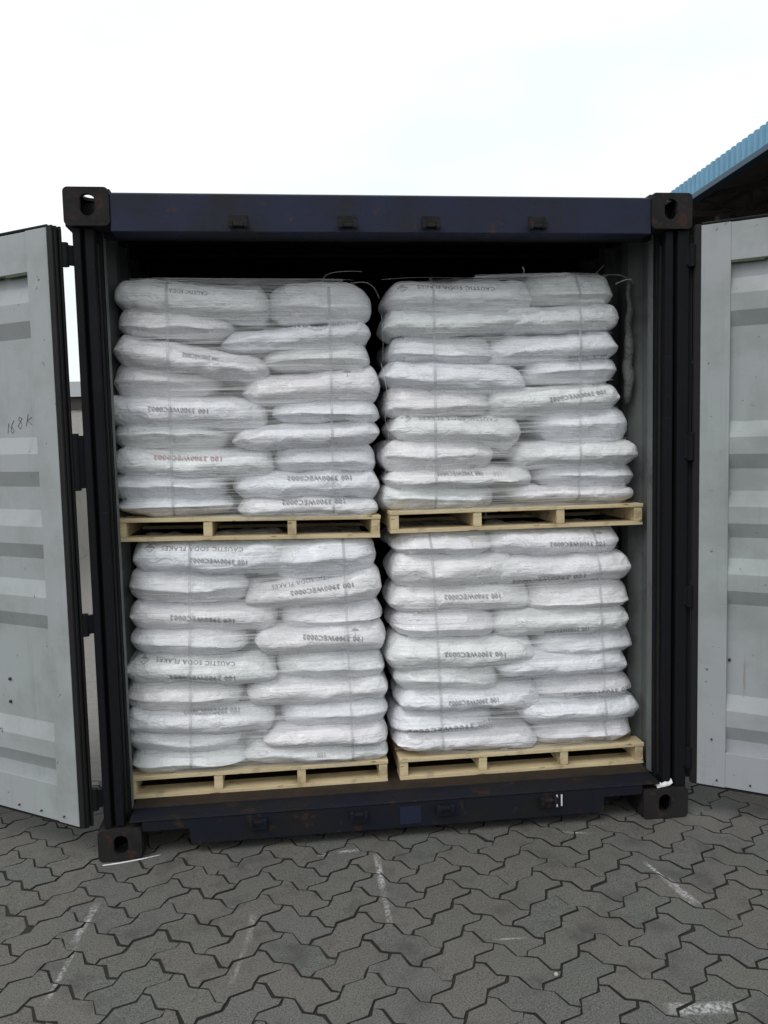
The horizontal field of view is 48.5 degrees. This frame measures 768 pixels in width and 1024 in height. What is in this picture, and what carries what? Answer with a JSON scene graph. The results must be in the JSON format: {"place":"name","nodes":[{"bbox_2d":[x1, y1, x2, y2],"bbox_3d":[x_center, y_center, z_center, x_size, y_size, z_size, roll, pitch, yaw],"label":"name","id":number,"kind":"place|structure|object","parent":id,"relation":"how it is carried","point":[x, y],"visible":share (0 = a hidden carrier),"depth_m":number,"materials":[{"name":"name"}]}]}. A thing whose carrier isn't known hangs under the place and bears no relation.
{"place":"outdoors","nodes":[
{"label":"outdoors","id":0,"kind":"place"},
{"bbox_2d":[70,381,82,435],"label":"shed","id":1,"kind":"structure","parent":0,"point":[76,406],"depth_m":41.64,"materials":[{"name":"metal"}]},
{"bbox_2d":[79,554,101,785],"bbox_3d":[-6.228,0.230,18.216,6.410,0.046,29.200,-2,5,-7],"label":"concrete apron","id":2,"kind":"object","parent":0,"point":[90,667],"depth_m":5.96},
{"bbox_2d":[76,488,89,559],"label":"boundary wall","id":3,"kind":"structure","parent":2,"relation":"on","point":[82,520],"depth_m":12.45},
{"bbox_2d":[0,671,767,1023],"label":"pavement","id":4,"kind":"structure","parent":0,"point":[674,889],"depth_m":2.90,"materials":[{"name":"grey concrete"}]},
{"bbox_2d":[103,854,160,865],"bbox_3d":[-0.995,1.376,3.369,0.222,0.005,0.012,-3,5,-20],"label":"cord","id":5,"kind":"object","parent":4,"relation":"on","point":[130,861],"visible":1,"depth_m":3.36,"materials":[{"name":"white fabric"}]},
{"bbox_2d":[0,186,767,861],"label":"shipping container","id":6,"kind":"object","parent":4,"relation":"on","point":[694,550],"visible":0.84,"depth_m":3.46,"materials":[{"name":"black metal"}]},
{"bbox_2d":[0,224,102,828],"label":"door","id":7,"kind":"structure","parent":6,"relation":"in","point":[45,764],"depth_m":3.31,"materials":[{"name":"paint"}]},
{"bbox_2d":[132,755,387,798],"bbox_3d":[-0.591,1.089,4.150,1.098,0.095,1.080,-2,5,-7],"label":"pallet","id":8,"kind":"object","parent":6,"relation":"in","point":[221,784],"visible":0.12,"depth_m":3.64,"materials":[{"name":"brown wood"}]},
{"bbox_2d":[132,731,246,772],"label":"sack","id":9,"kind":"object","parent":8,"relation":"on","point":[150,761],"visible":0.35,"depth_m":3.59,"materials":[{"name":"white plastic"}]},
{"bbox_2d":[130,731,241,751],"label":"sack","id":10,"kind":"object","parent":9,"relation":"on","point":[195,742],"visible":0.24,"depth_m":3.59,"materials":[{"name":"white plastic"}]},
{"bbox_2d":[129,687,275,733],"bbox_3d":[-0.798,0.867,3.746,0.644,0.177,0.412,-2,5,-7],"label":"sack","id":11,"kind":"object","parent":10,"relation":"on","point":[249,717],"visible":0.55,"depth_m":3.57,"materials":[{"name":"white plastic"}]},
{"bbox_2d":[128,680,245,711],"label":"sack","id":12,"kind":"object","parent":11,"relation":"on","point":[190,696],"visible":0.4,"depth_m":3.56,"materials":[{"name":"white plastic"}]},
{"bbox_2d":[243,730,387,762],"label":"sack","id":13,"kind":"object","parent":8,"relation":"on","point":[261,751],"visible":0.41,"depth_m":3.64,"materials":[{"name":"white plastic"}]},
{"bbox_2d":[160,540,373,764],"bbox_3d":[-0.534,0.598,3.589,1.095,1.003,0.112,-2,5,-7],"label":"stretch wrap","id":14,"kind":"object","parent":13,"relation":"attached to","point":[368,625],"visible":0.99,"depth_m":3.56,"materials":[{"name":"white"}]},
{"bbox_2d":[263,705,387,746],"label":"sack","id":15,"kind":"object","parent":13,"relation":"on","point":[328,734],"visible":0.47,"depth_m":3.63,"materials":[{"name":"white plastic"}]},
{"bbox_2d":[280,695,387,725],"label":"sack","id":16,"kind":"object","parent":15,"relation":"on","point":[365,710],"visible":0.4,"depth_m":3.64,"materials":[{"name":"white plastic"}]},
{"bbox_2d":[247,669,387,704],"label":"sack","id":17,"kind":"object","parent":16,"relation":"on","point":[280,688],"visible":0.62,"depth_m":3.62,"materials":[{"name":"white plastic"}]},
{"bbox_2d":[127,640,277,684],"bbox_3d":[-0.788,0.647,3.737,0.644,0.191,0.448,-2,5,-7],"label":"sack","id":18,"kind":"object","parent":17,"relation":"on","point":[252,665],"visible":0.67,"depth_m":3.55,"materials":[{"name":"white plastic"}]},
{"bbox_2d":[130,627,250,655],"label":"sack","id":19,"kind":"object","parent":18,"relation":"on","point":[195,641],"visible":0.46,"depth_m":3.54,"materials":[{"name":"white plastic"}]},
{"bbox_2d":[129,598,277,630],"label":"sack","id":20,"kind":"object","parent":19,"relation":"on","point":[237,614],"visible":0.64,"depth_m":3.55,"materials":[{"name":"white plastic"}]},
{"bbox_2d":[129,567,253,603],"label":"sack","id":21,"kind":"object","parent":20,"relation":"on","point":[188,587],"visible":0.49,"depth_m":3.53,"materials":[{"name":"white plastic"}]},
{"bbox_2d":[133,527,282,574],"bbox_3d":[-0.738,0.178,3.707,0.665,0.194,0.425,-2,5,-7],"label":"sack","id":22,"kind":"object","parent":21,"relation":"on","point":[235,557],"visible":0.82,"depth_m":3.52,"materials":[{"name":"white plastic"}]},
{"bbox_2d":[244,563,381,606],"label":"sack","id":23,"kind":"object","parent":20,"relation":"on","point":[352,587],"visible":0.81,"depth_m":3.59,"materials":[{"name":"white plastic"}]},
{"bbox_2d":[277,526,375,578],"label":"sack","id":24,"kind":"object","parent":23,"relation":"on","point":[322,557],"visible":0.71,"depth_m":3.58,"materials":[{"name":"white plastic"}]},
{"bbox_2d":[120,499,380,541],"bbox_3d":[-0.614,0.022,4.057,1.080,0.095,1.080,-1,5,-7],"label":"pallet","id":25,"kind":"object","parent":24,"relation":"on","point":[211,524],"visible":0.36,"depth_m":3.56,"materials":[{"name":"brown wood"}]},
{"bbox_2d":[119,492,239,516],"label":"sack","id":26,"kind":"object","parent":25,"relation":"on","point":[165,507],"visible":0.62,"depth_m":3.50,"materials":[{"name":"white plastic"}]},
{"bbox_2d":[117,473,232,499],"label":"sack","id":27,"kind":"object","parent":26,"relation":"on","point":[136,486],"visible":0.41,"depth_m":3.49,"materials":[{"name":"white plastic"}]},
{"bbox_2d":[116,446,275,478],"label":"sack","id":28,"kind":"object","parent":27,"relation":"on","point":[223,463],"visible":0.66,"depth_m":3.48,"materials":[{"name":"white plastic"}]},
{"bbox_2d":[115,425,234,450],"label":"sack","id":29,"kind":"object","parent":28,"relation":"on","point":[183,439],"visible":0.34,"depth_m":3.48,"materials":[{"name":"white plastic"}]},
{"bbox_2d":[237,496,377,516],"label":"sack","id":30,"kind":"object","parent":25,"relation":"on","point":[295,506],"visible":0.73,"depth_m":3.54,"materials":[{"name":"white plastic"}]},
{"bbox_2d":[127,307,365,516],"bbox_3d":[-0.552,-0.465,3.489,1.141,1.000,0.125,-2,5,-7],"label":"stretch wrap","id":31,"kind":"object","parent":30,"relation":"attached to","point":[221,329],"visible":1,"depth_m":3.47,"materials":[{"name":"white"}]},
{"bbox_2d":[232,468,379,498],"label":"sack","id":32,"kind":"object","parent":30,"relation":"on","point":[275,483],"visible":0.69,"depth_m":3.55,"materials":[{"name":"white plastic"}]},
{"bbox_2d":[273,444,374,471],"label":"sack","id":33,"kind":"object","parent":32,"relation":"on","point":[358,458],"visible":0.69,"depth_m":3.56,"materials":[{"name":"white plastic"}]},
{"bbox_2d":[232,420,379,451],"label":"sack","id":34,"kind":"object","parent":33,"relation":"on","point":[282,436],"visible":0.84,"depth_m":3.52,"materials":[{"name":"white plastic"}]},
{"bbox_2d":[113,394,267,434],"bbox_3d":[-0.832,-0.416,3.639,0.671,0.184,0.411,-2,5,-7],"label":"sack","id":35,"kind":"object","parent":34,"relation":"on","point":[223,413],"visible":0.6,"depth_m":3.46,"materials":[{"name":"white plastic"}]},
{"bbox_2d":[113,365,225,397],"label":"sack","id":36,"kind":"object","parent":35,"relation":"on","point":[137,381],"visible":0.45,"depth_m":3.46,"materials":[{"name":"white plastic"}]},
{"bbox_2d":[271,400,379,423],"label":"sack","id":37,"kind":"object","parent":34,"relation":"on","point":[335,411],"visible":0.71,"depth_m":3.53,"materials":[{"name":"white plastic"}]},
{"bbox_2d":[242,365,379,409],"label":"sack","id":38,"kind":"object","parent":37,"relation":"on","point":[271,391],"visible":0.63,"depth_m":3.51,"materials":[{"name":"white plastic"}]},
{"bbox_2d":[113,334,270,384],"bbox_3d":[-0.800,-0.638,3.615,0.637,0.220,0.425,-2,5,-7],"label":"sack","id":39,"kind":"object","parent":38,"relation":"on","point":[168,356],"visible":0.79,"depth_m":3.44,"materials":[{"name":"white plastic"}]},
{"bbox_2d":[118,308,236,350],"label":"sack","id":40,"kind":"object","parent":39,"relation":"on","point":[189,329],"visible":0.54,"depth_m":3.44,"materials":[{"name":"white plastic"}]},
{"bbox_2d":[263,344,369,373],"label":"sack","id":41,"kind":"object","parent":38,"relation":"on","point":[303,361],"visible":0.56,"depth_m":3.52,"materials":[{"name":"white plastic"}]},
{"bbox_2d":[220,322,370,356],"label":"sack","id":42,"kind":"object","parent":41,"relation":"on","point":[259,343],"visible":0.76,"depth_m":3.49,"materials":[{"name":"white plastic"}]},
{"bbox_2d":[114,279,270,330],"bbox_3d":[-0.796,-0.864,3.605,0.638,0.202,0.432,-2,5,-7],"label":"sack","id":43,"kind":"object","parent":42,"relation":"on","point":[242,308],"visible":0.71,"depth_m":3.42,"materials":[{"name":"white plastic"}]},
{"bbox_2d":[269,282,370,328],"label":"sack","id":44,"kind":"object","parent":42,"relation":"on","point":[317,303],"visible":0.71,"depth_m":3.50,"materials":[{"name":"white plastic"}]},
{"bbox_2d":[276,648,384,677],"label":"sack","id":45,"kind":"object","parent":17,"relation":"on","point":[370,662],"visible":0.38,"depth_m":3.64,"materials":[{"name":"white plastic"}]},
{"bbox_2d":[254,609,385,654],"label":"sack","id":46,"kind":"object","parent":45,"relation":"on","point":[279,637],"visible":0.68,"depth_m":3.60,"materials":[{"name":"white plastic"}]},
{"bbox_2d":[280,596,381,626],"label":"sack","id":47,"kind":"object","parent":46,"relation":"on","point":[340,614],"visible":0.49,"depth_m":3.62,"materials":[{"name":"white plastic"}]},
{"bbox_2d":[384,713,643,779],"bbox_3d":[0.550,1.050,4.284,1.104,0.095,1.080,-2,5,-7],"label":"pallet","id":48,"kind":"object","parent":6,"relation":"in","point":[632,746],"visible":0.34,"depth_m":3.78,"materials":[{"name":"brown wood"}]},
{"bbox_2d":[385,708,536,750],"bbox_3d":[0.346,0.985,3.909,0.661,0.148,0.423,-2,5,-7],"label":"sack","id":49,"kind":"object","parent":48,"relation":"on","point":[512,736],"visible":0.61,"depth_m":3.73,"materials":[{"name":"white plastic"}]},
{"bbox_2d":[385,678,490,732],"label":"sack","id":50,"kind":"object","parent":49,"relation":"on","point":[399,717],"visible":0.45,"depth_m":3.72,"materials":[{"name":"white plastic"}]},
{"bbox_2d":[390,669,539,710],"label":"sack","id":51,"kind":"object","parent":50,"relation":"on","point":[517,692],"visible":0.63,"depth_m":3.70,"materials":[{"name":"white plastic"}]},
{"bbox_2d":[383,657,496,689],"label":"sack","id":52,"kind":"object","parent":51,"relation":"on","point":[450,678],"visible":0.36,"depth_m":3.69,"materials":[{"name":"white plastic"}]},
{"bbox_2d":[381,624,533,670],"bbox_3d":[0.319,0.596,3.865,0.670,0.191,0.442,-2,5,-7],"label":"sack","id":53,"kind":"object","parent":52,"relation":"on","point":[401,652],"visible":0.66,"depth_m":3.67,"materials":[{"name":"white plastic"}]},
{"bbox_2d":[380,597,493,637],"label":"sack","id":54,"kind":"object","parent":53,"relation":"on","point":[465,622],"visible":0.56,"depth_m":3.67,"materials":[{"name":"white plastic"}]},
{"bbox_2d":[381,577,529,612],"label":"sack","id":55,"kind":"object","parent":54,"relation":"on","point":[412,599],"visible":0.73,"depth_m":3.67,"materials":[{"name":"white plastic"}]},
{"bbox_2d":[382,548,510,587],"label":"sack","id":56,"kind":"object","parent":55,"relation":"on","point":[420,570],"visible":0.71,"depth_m":3.64,"materials":[{"name":"white plastic"}]},
{"bbox_2d":[379,519,490,554],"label":"sack","id":57,"kind":"object","parent":56,"relation":"on","point":[462,543],"visible":0.79,"depth_m":3.65,"materials":[{"name":"white plastic"}]},
{"bbox_2d":[377,497,642,533],"bbox_3d":[0.513,-0.019,4.189,1.114,0.095,1.080,-2,5,-7],"label":"pallet","id":58,"kind":"object","parent":57,"relation":"on","point":[629,512],"visible":0.48,"depth_m":3.70,"materials":[{"name":"brown wood"}]},
{"bbox_2d":[374,479,492,510],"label":"sack","id":59,"kind":"object","parent":58,"relation":"on","point":[388,498],"visible":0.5,"depth_m":3.63,"materials":[{"name":"white plastic"}]},
{"bbox_2d":[378,461,531,488],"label":"sack","id":60,"kind":"object","parent":59,"relation":"on","point":[498,474],"visible":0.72,"depth_m":3.62,"materials":[{"name":"white plastic"}]},
{"bbox_2d":[372,439,492,471],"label":"sack","id":61,"kind":"object","parent":60,"relation":"on","point":[397,455],"visible":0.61,"depth_m":3.60,"materials":[{"name":"white plastic"}]},
{"bbox_2d":[381,413,520,450],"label":"sack","id":62,"kind":"object","parent":61,"relation":"on","point":[484,430],"visible":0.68,"depth_m":3.60,"materials":[{"name":"white plastic"}]},
{"bbox_2d":[374,387,487,420],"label":"sack","id":63,"kind":"object","parent":62,"relation":"on","point":[394,402],"visible":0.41,"depth_m":3.59,"materials":[{"name":"white plastic"}]},
{"bbox_2d":[377,361,524,394],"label":"sack","id":64,"kind":"object","parent":63,"relation":"on","point":[488,379],"visible":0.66,"depth_m":3.57,"materials":[{"name":"white plastic"}]},
{"bbox_2d":[376,337,490,368],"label":"sack","id":65,"kind":"object","parent":64,"relation":"on","point":[472,350],"visible":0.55,"depth_m":3.59,"materials":[{"name":"white plastic"}]},
{"bbox_2d":[376,310,521,344],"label":"sack","id":66,"kind":"object","parent":65,"relation":"on","point":[393,324],"visible":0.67,"depth_m":3.55,"materials":[{"name":"white plastic"}]},
{"bbox_2d":[378,279,531,316],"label":"sack","id":67,"kind":"object","parent":66,"relation":"on","point":[482,295],"visible":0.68,"depth_m":3.55,"materials":[{"name":"white plastic"}]},
{"bbox_2d":[486,331,617,369],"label":"sack","id":68,"kind":"object","parent":64,"relation":"on","point":[580,346],"visible":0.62,"depth_m":3.62,"materials":[{"name":"white plastic"}]},
{"bbox_2d":[495,304,618,338],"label":"sack","id":69,"kind":"object","parent":68,"relation":"on","point":[553,320],"visible":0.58,"depth_m":3.61,"materials":[{"name":"white plastic"}]},
{"bbox_2d":[522,273,612,306],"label":"sack","id":70,"kind":"object","parent":69,"relation":"on","point":[557,289],"visible":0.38,"depth_m":3.62,"materials":[{"name":"white plastic"}]},
{"bbox_2d":[486,382,619,418],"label":"sack","id":71,"kind":"object","parent":62,"relation":"on","point":[526,402],"visible":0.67,"depth_m":3.63,"materials":[{"name":"white plastic"}]},
{"bbox_2d":[517,358,615,386],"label":"sack","id":72,"kind":"object","parent":71,"relation":"on","point":[593,371],"visible":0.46,"depth_m":3.65,"materials":[{"name":"white plastic"}]},
{"bbox_2d":[434,281,634,507],"bbox_3d":[0.553,-0.504,3.654,1.125,1.060,0.174,-2,5,-7],"label":"stretch wrap","id":73,"kind":"object","parent":58,"relation":"attached to","point":[628,372],"visible":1,"depth_m":3.73,"materials":[{"name":"white"}]},
{"bbox_2d":[491,482,633,504],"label":"sack","id":74,"kind":"object","parent":58,"relation":"on","point":[544,495],"visible":0.59,"depth_m":3.69,"materials":[{"name":"white plastic"}]},
{"bbox_2d":[529,463,633,486],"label":"sack","id":75,"kind":"object","parent":74,"relation":"on","point":[597,474],"visible":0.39,"depth_m":3.70,"materials":[{"name":"white plastic"}]},
{"bbox_2d":[497,439,637,469],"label":"sack","id":76,"kind":"object","parent":75,"relation":"on","point":[532,454],"visible":0.75,"depth_m":3.66,"materials":[{"name":"white plastic"}]},
{"bbox_2d":[515,407,626,441],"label":"sack","id":77,"kind":"object","parent":76,"relation":"on","point":[610,424],"visible":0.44,"depth_m":3.68,"materials":[{"name":"white plastic"}]},
{"bbox_2d":[497,548,630,583],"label":"sack","id":78,"kind":"object","parent":55,"relation":"on","point":[614,563],"visible":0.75,"depth_m":3.69,"materials":[{"name":"white plastic"}]},
{"bbox_2d":[482,518,618,555],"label":"sack","id":79,"kind":"object","parent":78,"relation":"on","point":[558,541],"visible":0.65,"depth_m":3.70,"materials":[{"name":"white plastic"}]},
{"bbox_2d":[408,542,613,748],"bbox_3d":[0.583,0.589,3.726,1.109,1.050,0.108,-2,5,-7],"label":"stretch wrap","id":80,"kind":"object","parent":48,"relation":"attached to","point":[501,666],"visible":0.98,"depth_m":3.70,"materials":[{"name":"white"}]},
{"bbox_2d":[529,718,630,742],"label":"sack","id":81,"kind":"object","parent":48,"relation":"on","point":[569,731],"visible":0.26,"depth_m":3.79,"materials":[{"name":"white plastic"}]},
{"bbox_2d":[515,690,638,723],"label":"sack","id":82,"kind":"object","parent":81,"relation":"on","point":[548,709],"visible":0.58,"depth_m":3.77,"materials":[{"name":"white plastic"}]},
{"bbox_2d":[530,670,630,697],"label":"sack","id":83,"kind":"object","parent":82,"relation":"on","point":[577,685],"visible":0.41,"depth_m":3.78,"materials":[{"name":"white plastic"}]},
{"bbox_2d":[495,644,626,676],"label":"sack","id":84,"kind":"object","parent":83,"relation":"on","point":[558,664],"visible":0.48,"depth_m":3.73,"materials":[{"name":"white plastic"}]},
{"bbox_2d":[527,626,631,653],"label":"sack","id":85,"kind":"object","parent":84,"relation":"on","point":[599,642],"visible":0.39,"depth_m":3.76,"materials":[{"name":"white plastic"}]},
{"bbox_2d":[490,605,628,636],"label":"sack","id":86,"kind":"object","parent":85,"relation":"on","point":[525,620],"visible":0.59,"depth_m":3.71,"materials":[{"name":"white plastic"}]},
{"bbox_2d":[524,579,628,609],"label":"sack","id":87,"kind":"object","parent":86,"relation":"on","point":[594,593],"visible":0.5,"depth_m":3.73,"materials":[{"name":"white plastic"}]},
{"bbox_2d":[654,778,672,787],"bbox_3d":[1.194,1.156,3.645,0.074,0.026,0.030,-8,6,-10],"label":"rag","id":88,"kind":"object","parent":6,"relation":"on","point":[665,784],"visible":1,"depth_m":3.64,"materials":[{"name":"white fabric"}]},
{"bbox_2d":[682,214,767,796],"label":"door","id":89,"kind":"structure","parent":6,"relation":"attached to","point":[725,595],"depth_m":3.48,"materials":[{"name":"paint"}]},
{"bbox_2d":[0,0,767,381],"label":"sky","id":90,"kind":"structure","parent":0,"point":[523,98],"materials":[{"name":"white"}]},
{"bbox_2d":[653,121,767,424],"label":"warehouse","id":91,"kind":"structure","parent":0,"point":[732,182],"depth_m":18.81,"materials":[{"name":"metal"}]}
]}

